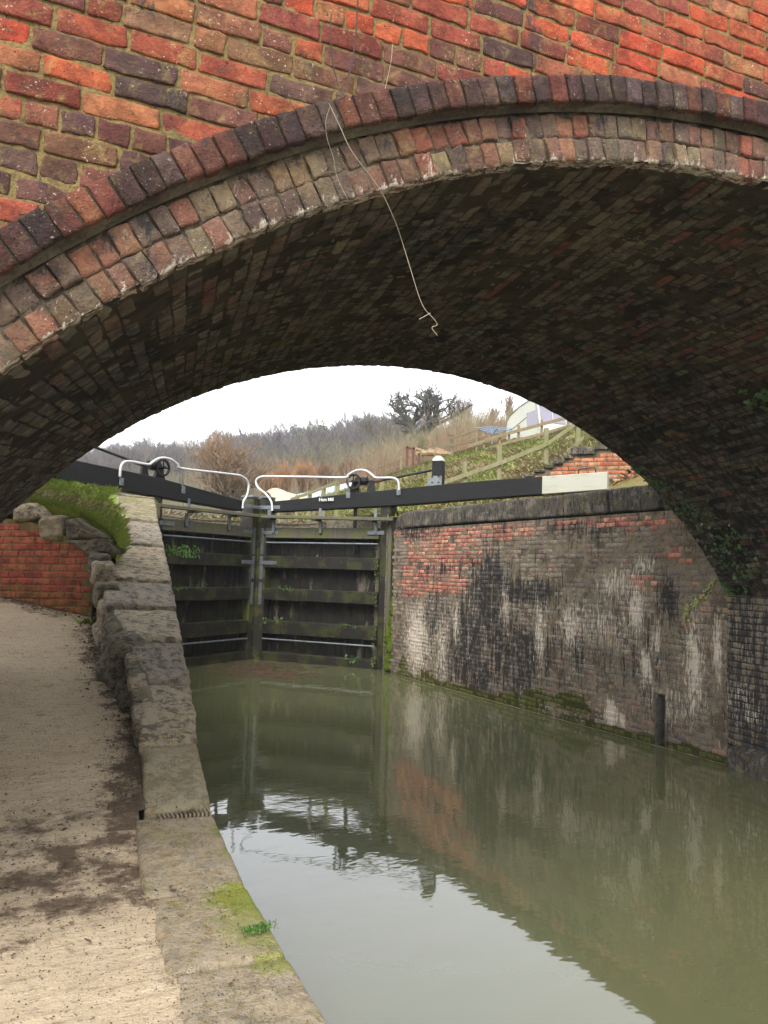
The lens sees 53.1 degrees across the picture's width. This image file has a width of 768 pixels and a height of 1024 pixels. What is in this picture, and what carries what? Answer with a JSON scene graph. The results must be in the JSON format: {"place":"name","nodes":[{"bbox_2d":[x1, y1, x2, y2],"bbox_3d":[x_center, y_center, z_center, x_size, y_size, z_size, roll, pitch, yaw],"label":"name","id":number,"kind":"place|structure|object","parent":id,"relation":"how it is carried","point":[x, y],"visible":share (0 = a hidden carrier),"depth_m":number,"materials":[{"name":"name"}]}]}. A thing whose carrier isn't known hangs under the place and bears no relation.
{"place":"outdoors","nodes":[
{"label":"outdoors","id":0,"kind":"place"},
{"bbox_2d":[0,585,186,1023],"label":"path","id":1,"kind":"structure","parent":0,"point":[116,1004],"depth_m":3.94,"materials":[{"name":"compacted gravel"},{"name":"sand"},{"name":"beige concrete"}]},
{"bbox_2d":[0,503,126,616],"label":"red brick wall","id":2,"kind":"structure","parent":1,"relation":"on","point":[45,552],"depth_m":8.51,"materials":[{"name":"brick"}]},
{"bbox_2d":[72,616,96,673],"bbox_3d":[-2.812,1.288,7.313,0.307,0.506,1.916,4,-5,-25],"label":"grass tuft","id":3,"kind":"object","parent":1,"relation":"on","point":[78,622],"visible":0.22,"depth_m":8.00,"materials":[{"name":"green plant"}]},
{"bbox_2d":[0,596,246,984],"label":"leaf litter","id":4,"kind":"object","parent":1,"relation":"on","point":[93,854],"visible":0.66,"depth_m":4.50,"materials":[{"name":"brown plant"}]},
{"bbox_2d":[0,623,307,1023],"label":"path grit","id":5,"kind":"object","parent":1,"relation":"on","point":[106,890],"visible":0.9,"depth_m":3.24,"materials":[{"name":"beige gravel"}]},
{"bbox_2d":[107,493,121,561],"bbox_3d":[-7.893,-0.100,10.614,9.413,1.419,8.300,4,-5,-28],"label":"mound","id":6,"kind":"object","parent":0,"point":[114,496],"visible":0.04,"depth_m":12.49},
{"bbox_2d":[23,477,132,560],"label":"grass","id":7,"kind":"structure","parent":6,"relation":"on","point":[117,531],"depth_m":9.01,"materials":[{"name":"green plant"}]},
{"bbox_2d":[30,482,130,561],"bbox_3d":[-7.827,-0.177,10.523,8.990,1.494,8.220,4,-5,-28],"label":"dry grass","id":8,"kind":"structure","parent":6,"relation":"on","point":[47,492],"depth_m":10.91,"materials":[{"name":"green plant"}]},
{"bbox_2d":[6,511,316,524],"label":"lockside ground","id":9,"kind":"structure","parent":0,"point":[8,516],"depth_m":20.55,"materials":[{"name":"soil"}]},
{"bbox_2d":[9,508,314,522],"bbox_3d":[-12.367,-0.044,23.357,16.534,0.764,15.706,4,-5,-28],"label":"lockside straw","id":10,"kind":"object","parent":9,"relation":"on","point":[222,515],"visible":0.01,"depth_m":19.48,"materials":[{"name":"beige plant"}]},
{"bbox_2d":[92,366,525,451],"label":"sky","id":11,"kind":"structure","parent":0,"point":[297,395],"materials":[{"name":"white"}]},
{"bbox_2d":[210,431,647,520],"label":"hillside","id":12,"kind":"structure","parent":0,"point":[637,481],"depth_m":23.56,"materials":[{"name":"green plant"}]},
{"bbox_2d":[173,421,281,516],"bbox_3d":[-7.659,-2.322,37.696,5.415,5.512,6.904,4,-5,-28],"label":"willow tree","id":13,"kind":"object","parent":12,"relation":"on","point":[218,460],"visible":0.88,"depth_m":37.46,"materials":[{"name":"brown plant"}]},
{"bbox_2d":[120,410,418,510],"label":"nearer wood","id":14,"kind":"object","parent":12,"relation":"on","point":[364,423],"visible":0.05,"depth_m":102.29,"materials":[{"name":"brown plant"}]},
{"bbox_2d":[259,471,281,495],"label":"osier bush","id":15,"kind":"object","parent":12,"relation":"on","point":[270,480],"visible":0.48,"depth_m":43.76,"materials":[{"name":"brown plant"}]},
{"bbox_2d":[265,455,298,491],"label":"osier bush","id":16,"kind":"object","parent":12,"relation":"on","point":[283,472],"visible":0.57,"depth_m":45.78,"materials":[{"name":"brown plant"}]},
{"bbox_2d":[260,488,306,500],"bbox_3d":[-4.525,-0.602,36.025,2.990,1.009,1.614,2,-4,0],"label":"covered boat","id":17,"kind":"object","parent":12,"relation":"on","point":[278,494],"visible":0.35,"depth_m":35.40,"materials":[{"name":"beige paint"}]},
{"bbox_2d":[87,369,519,516],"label":"valley thicket","id":18,"kind":"object","parent":12,"relation":"on","point":[255,490],"visible":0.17,"depth_m":48.36,"materials":[{"name":"brown plant"}]},
{"bbox_2d":[291,455,321,492],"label":"osier bush","id":19,"kind":"object","parent":12,"relation":"on","point":[301,470],"visible":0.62,"depth_m":47.90,"materials":[{"name":"brown plant"}]},
{"bbox_2d":[297,482,351,496],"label":"polytunnel roof","id":20,"kind":"structure","parent":12,"relation":"on","point":[342,486],"depth_m":42.49,"materials":[{"name":"white plastic"}]},
{"bbox_2d":[314,458,338,486],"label":"osier bush","id":21,"kind":"object","parent":12,"relation":"on","point":[325,468],"visible":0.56,"depth_m":49.92,"materials":[{"name":"brown plant"}]},
{"bbox_2d":[337,457,357,483],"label":"osier bush","id":22,"kind":"object","parent":12,"relation":"on","point":[343,465],"visible":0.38,"depth_m":51.99,"materials":[{"name":"brown plant"}]},
{"bbox_2d":[257,397,527,496],"bbox_3d":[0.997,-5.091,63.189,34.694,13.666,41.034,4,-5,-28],"label":"thicket","id":23,"kind":"object","parent":12,"relation":"on","point":[467,422],"visible":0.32,"depth_m":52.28,"materials":[{"name":"brown plant"}]},
{"bbox_2d":[356,442,450,476],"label":"fence","id":24,"kind":"object","parent":12,"relation":"on","point":[400,458],"visible":0.4,"depth_m":43.22,"materials":[{"name":"brown wood"}]},
{"bbox_2d":[222,429,598,522],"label":"slope weeds","id":25,"kind":"object","parent":12,"relation":"on","point":[472,453],"visible":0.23,"depth_m":29.10,"materials":[{"name":"green plant"}]},
{"bbox_2d":[406,446,421,465],"bbox_3d":[1.527,-2.838,39.292,0.900,1.000,0.100,4,-5,-28],"label":"red frame","id":26,"kind":"object","parent":12,"relation":"on","point":[411,448],"visible":0.79,"depth_m":39.19,"materials":[{"name":"paint"}]},
{"bbox_2d":[414,432,429,463],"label":"sapling","id":27,"kind":"object","parent":12,"relation":"on","point":[421,443],"visible":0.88,"depth_m":40.02,"materials":[{"name":"beige plant"}]},
{"bbox_2d":[379,375,475,442],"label":"gnarled tree","id":28,"kind":"object","parent":12,"relation":"on","point":[427,399],"visible":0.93,"depth_m":69.84,"materials":[{"name":"grey plant"}]},
{"bbox_2d":[418,413,438,436],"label":"slender tree","id":29,"kind":"object","parent":12,"relation":"on","point":[422,421],"visible":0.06,"depth_m":76.61,"materials":[{"name":"brown plant"}]},
{"bbox_2d":[277,424,583,521],"bbox_3d":[-0.747,-1.050,24.185,13.758,3.687,3.770,-2,-6,40],"label":"slope fence","id":30,"kind":"object","parent":12,"relation":"on","point":[465,474],"visible":0.52,"depth_m":21.94,"materials":[{"name":"brown wood"}]},
{"bbox_2d":[415,447,453,456],"bbox_3d":[2.575,-2.850,36.916,2.086,0.544,1.047,4,-5,-28],"label":"log pile","id":31,"kind":"object","parent":12,"relation":"on","point":[436,451],"visible":0.91,"depth_m":36.60,"materials":[{"name":"beige wood"}]},
{"bbox_2d":[234,424,637,522],"bbox_3d":[4.044,-2.037,29.471,18.150,6.503,24.471,4,-5,-28],"label":"slope straw","id":32,"kind":"object","parent":12,"relation":"on","point":[518,472],"visible":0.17,"depth_m":26.70,"materials":[{"name":"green plant"}]},
{"bbox_2d":[428,403,448,432],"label":"slender tree","id":33,"kind":"object","parent":12,"relation":"on","point":[440,413],"visible":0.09,"depth_m":78.98,"materials":[{"name":"brown plant"}]},
{"bbox_2d":[445,391,465,428],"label":"slender tree","id":34,"kind":"object","parent":12,"relation":"on","point":[456,409],"visible":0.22,"depth_m":80.69,"materials":[{"name":"brown plant"}]},
{"bbox_2d":[451,390,470,420],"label":"slender tree","id":35,"kind":"object","parent":12,"relation":"on","point":[460,405],"visible":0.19,"depth_m":80.45,"materials":[{"name":"brown plant"}]},
{"bbox_2d":[460,396,475,419],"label":"slender tree","id":36,"kind":"object","parent":12,"relation":"on","point":[470,407],"visible":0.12,"depth_m":83.05,"materials":[{"name":"brown plant"}]},
{"bbox_2d":[475,426,512,444],"bbox_3d":[5.000,-3.433,34.638,1.561,1.622,3.510,0,-5,24],"label":"clothes airer","id":37,"kind":"object","parent":12,"relation":"on","point":[491,432],"visible":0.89,"depth_m":34.81,"materials":[{"name":"metal"}]},
{"bbox_2d":[488,406,502,419],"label":"slender tree","id":38,"kind":"object","parent":12,"relation":"on","point":[496,411],"visible":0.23,"depth_m":78.48,"materials":[{"name":"brown plant"}]},
{"bbox_2d":[500,393,514,415],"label":"slender tree","id":39,"kind":"object","parent":12,"relation":"on","point":[508,402],"visible":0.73,"depth_m":75.64,"materials":[{"name":"brown plant"}]},
{"bbox_2d":[450,417,569,456],"bbox_3d":[5.455,-3.315,33.160,5.920,2.122,1.809,0,-5,22],"label":"caravan fence","id":40,"kind":"object","parent":12,"relation":"on","point":[541,424],"visible":0.73,"depth_m":32.90,"materials":[{"name":"brown wood"}]},
{"bbox_2d":[506,401,571,439],"bbox_3d":[7.571,-3.740,36.576,2.210,2.815,3.674,3,-5,-16],"label":"caravan","id":41,"kind":"object","parent":12,"relation":"on","point":[526,414],"visible":0.26,"depth_m":35.61,"materials":[{"name":"white metal"}]},
{"bbox_2d":[526,409,537,426],"bbox_3d":[6.828,-4.308,35.439,0.030,0.701,1.161,3,-5,-16],"label":"side window","id":42,"kind":"structure","parent":41,"relation":"in","point":[532,419],"depth_m":35.40,"materials":[{"name":"white glass"}]},
{"bbox_2d":[539,406,571,424],"bbox_3d":[8.021,-4.472,35.278,1.910,0.931,0.277,3,-5,-16],"label":"front window","id":43,"kind":"structure","parent":41,"relation":"in","point":[545,414],"depth_m":35.10,"materials":[{"name":"white glass"}]},
{"bbox_2d":[524,442,640,498],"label":"stepped wing wall","id":44,"kind":"structure","parent":12,"relation":"on","point":[600,457],"depth_m":16.91,"materials":[{"name":"brick"}]},
{"bbox_2d":[187,659,767,1023],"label":"water","id":45,"kind":"structure","parent":0,"point":[475,862],"depth_m":6.01,"materials":[{"name":"green liquid"}]},
{"bbox_2d":[86,493,209,819],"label":"sloping lock wall","id":46,"kind":"structure","parent":45,"relation":"in","point":[142,669],"depth_m":6.26,"materials":[{"name":"stone"}]},
{"bbox_2d":[53,447,260,666],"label":"lock gate","id":47,"kind":"structure","parent":46,"relation":"attached to","point":[223,567],"depth_m":17.23,"materials":[{"name":"wood"}]},
{"bbox_2d":[164,544,199,558],"bbox_3d":[-4.365,0.839,16.431,0.186,0.328,1.193,-1,-5,31],"label":"fern","id":48,"kind":"object","parent":47,"relation":"attached to","point":[177,551],"visible":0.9,"depth_m":16.48,"materials":[{"name":"green plant"}]},
{"bbox_2d":[136,816,326,1023],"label":"canal bank","id":49,"kind":"structure","parent":45,"relation":"in","point":[171,853],"depth_m":3.13,"materials":[{"name":"stone"}]},
{"bbox_2d":[157,808,211,818],"bbox_3d":[-1.137,1.818,4.402,0.310,0.195,0.085,4,-5,-28],"label":"drain grate","id":50,"kind":"object","parent":49,"relation":"on","point":[200,813],"visible":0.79,"depth_m":4.40,"materials":[{"name":"metal"}]},
{"bbox_2d":[241,919,277,934],"bbox_3d":[-0.525,1.712,3.169,0.175,0.012,0.136,3,-5,-11],"label":"grass tuft","id":51,"kind":"object","parent":49,"relation":"on","point":[256,928],"visible":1,"depth_m":3.17,"materials":[{"name":"green plant"}]},
{"bbox_2d":[190,656,335,682],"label":"floating reeds","id":52,"kind":"object","parent":45,"relation":"on","point":[260,671],"visible":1,"depth_m":16.21,"materials":[{"name":"brown plant"}]},
{"bbox_2d":[162,513,388,670],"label":"lock chamber wall","id":53,"kind":"structure","parent":45,"relation":"in","point":[343,524],"depth_m":18.64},
{"bbox_2d":[0,0,767,780],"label":"brick arch bridge","id":54,"kind":"structure","parent":45,"relation":"in","point":[574,192],"depth_m":3.53,"materials":[{"name":"brick"}]},
{"bbox_2d":[330,14,343,98],"bbox_3d":[-0.171,-1.744,2.954,0.079,0.368,0.035,-1,-5,32],"label":"dead twig","id":55,"kind":"object","parent":54,"relation":"attached to","point":[332,57],"visible":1,"depth_m":2.97,"materials":[{"name":"plant"}]},
{"bbox_2d":[326,107,347,198],"bbox_3d":[-0.174,-1.339,2.872,0.098,0.342,0.001,3,-5,-20],"label":"hanging root","id":56,"kind":"object","parent":54,"relation":"hanging from","point":[332,154],"visible":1,"depth_m":2.87,"materials":[{"name":"plant"}]},
{"bbox_2d":[340,0,357,99],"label":"dead twig","id":57,"kind":"object","parent":54,"relation":"attached to","point":[353,51],"visible":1,"depth_m":3.00,"materials":[{"name":"plant"}]},
{"bbox_2d":[329,104,437,335],"bbox_3d":[-0.001,-1.121,3.006,0.553,0.774,0.057,5,-6,-39],"label":"hanging root","id":58,"kind":"object","parent":54,"relation":"hanging from","point":[393,217],"visible":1,"depth_m":3.03,"materials":[{"name":"grey plant"}]},
{"bbox_2d":[626,465,767,605],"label":"ivy","id":59,"kind":"object","parent":54,"relation":"attached to","point":[727,589],"visible":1,"depth_m":8.82,"materials":[{"name":"green plant"}]},
{"bbox_2d":[738,387,767,420],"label":"ivy clump","id":60,"kind":"object","parent":54,"relation":"attached to","point":[761,396],"visible":1,"depth_m":6.44,"materials":[{"name":"green plant"}]},
{"bbox_2d":[252,456,608,670],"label":"lock gate","id":61,"kind":"structure","parent":45,"relation":"in","point":[332,584],"depth_m":17.82,"materials":[{"name":"brown wood"}]},
{"bbox_2d":[263,555,360,662],"bbox_3d":[-1.692,2.208,17.926,2.597,2.453,0.188,0,-5,23],"label":"fern","id":62,"kind":"object","parent":61,"relation":"attached to","point":[340,624],"visible":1,"depth_m":18.07,"materials":[{"name":"green plant"}]},
{"bbox_2d":[371,547,378,666],"bbox_3d":[-0.192,2.127,17.268,0.136,2.681,0.159,-1,-5,31],"label":"moss strip","id":63,"kind":"object","parent":61,"relation":"attached to","point":[372,664],"visible":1,"depth_m":17.21,"materials":[{"name":"green plant"}]},
{"bbox_2d":[389,485,729,764],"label":"canal side wall","id":64,"kind":"structure","parent":45,"relation":"in","point":[568,608],"depth_m":11.70,"materials":[{"name":"brick"}]},
{"bbox_2d":[383,598,392,671],"bbox_3d":[0.142,2.688,16.818,0.236,1.634,0.280,4,-5,-28],"label":"moss patch","id":65,"kind":"object","parent":64,"relation":"attached to","point":[388,648],"visible":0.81,"depth_m":16.75,"materials":[{"name":"green plant"}]},
{"bbox_2d":[682,577,718,622],"bbox_3d":[3.988,1.078,9.624,0.055,0.654,0.626,4,-5,-28],"label":"ivy strand","id":66,"kind":"object","parent":64,"relation":"attached to","point":[695,603],"visible":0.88,"depth_m":9.71},
{"bbox_3d":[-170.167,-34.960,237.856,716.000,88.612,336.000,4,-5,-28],"label":"valley hill","id":67,"kind":"structure","parent":0,"visible":0},
{"bbox_2d":[77,405,427,481],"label":"distant wood","id":68,"kind":"object","parent":67,"relation":"on","point":[277,437],"visible":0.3,"depth_m":179.55,"materials":[{"name":"plant"}]},
{"bbox_2d":[287,416,330,441],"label":"evergreen foliage","id":69,"kind":"object","parent":67,"relation":"on","point":[301,434],"visible":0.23,"depth_m":200.33,"materials":[{"name":"grey plant"}]}
]}

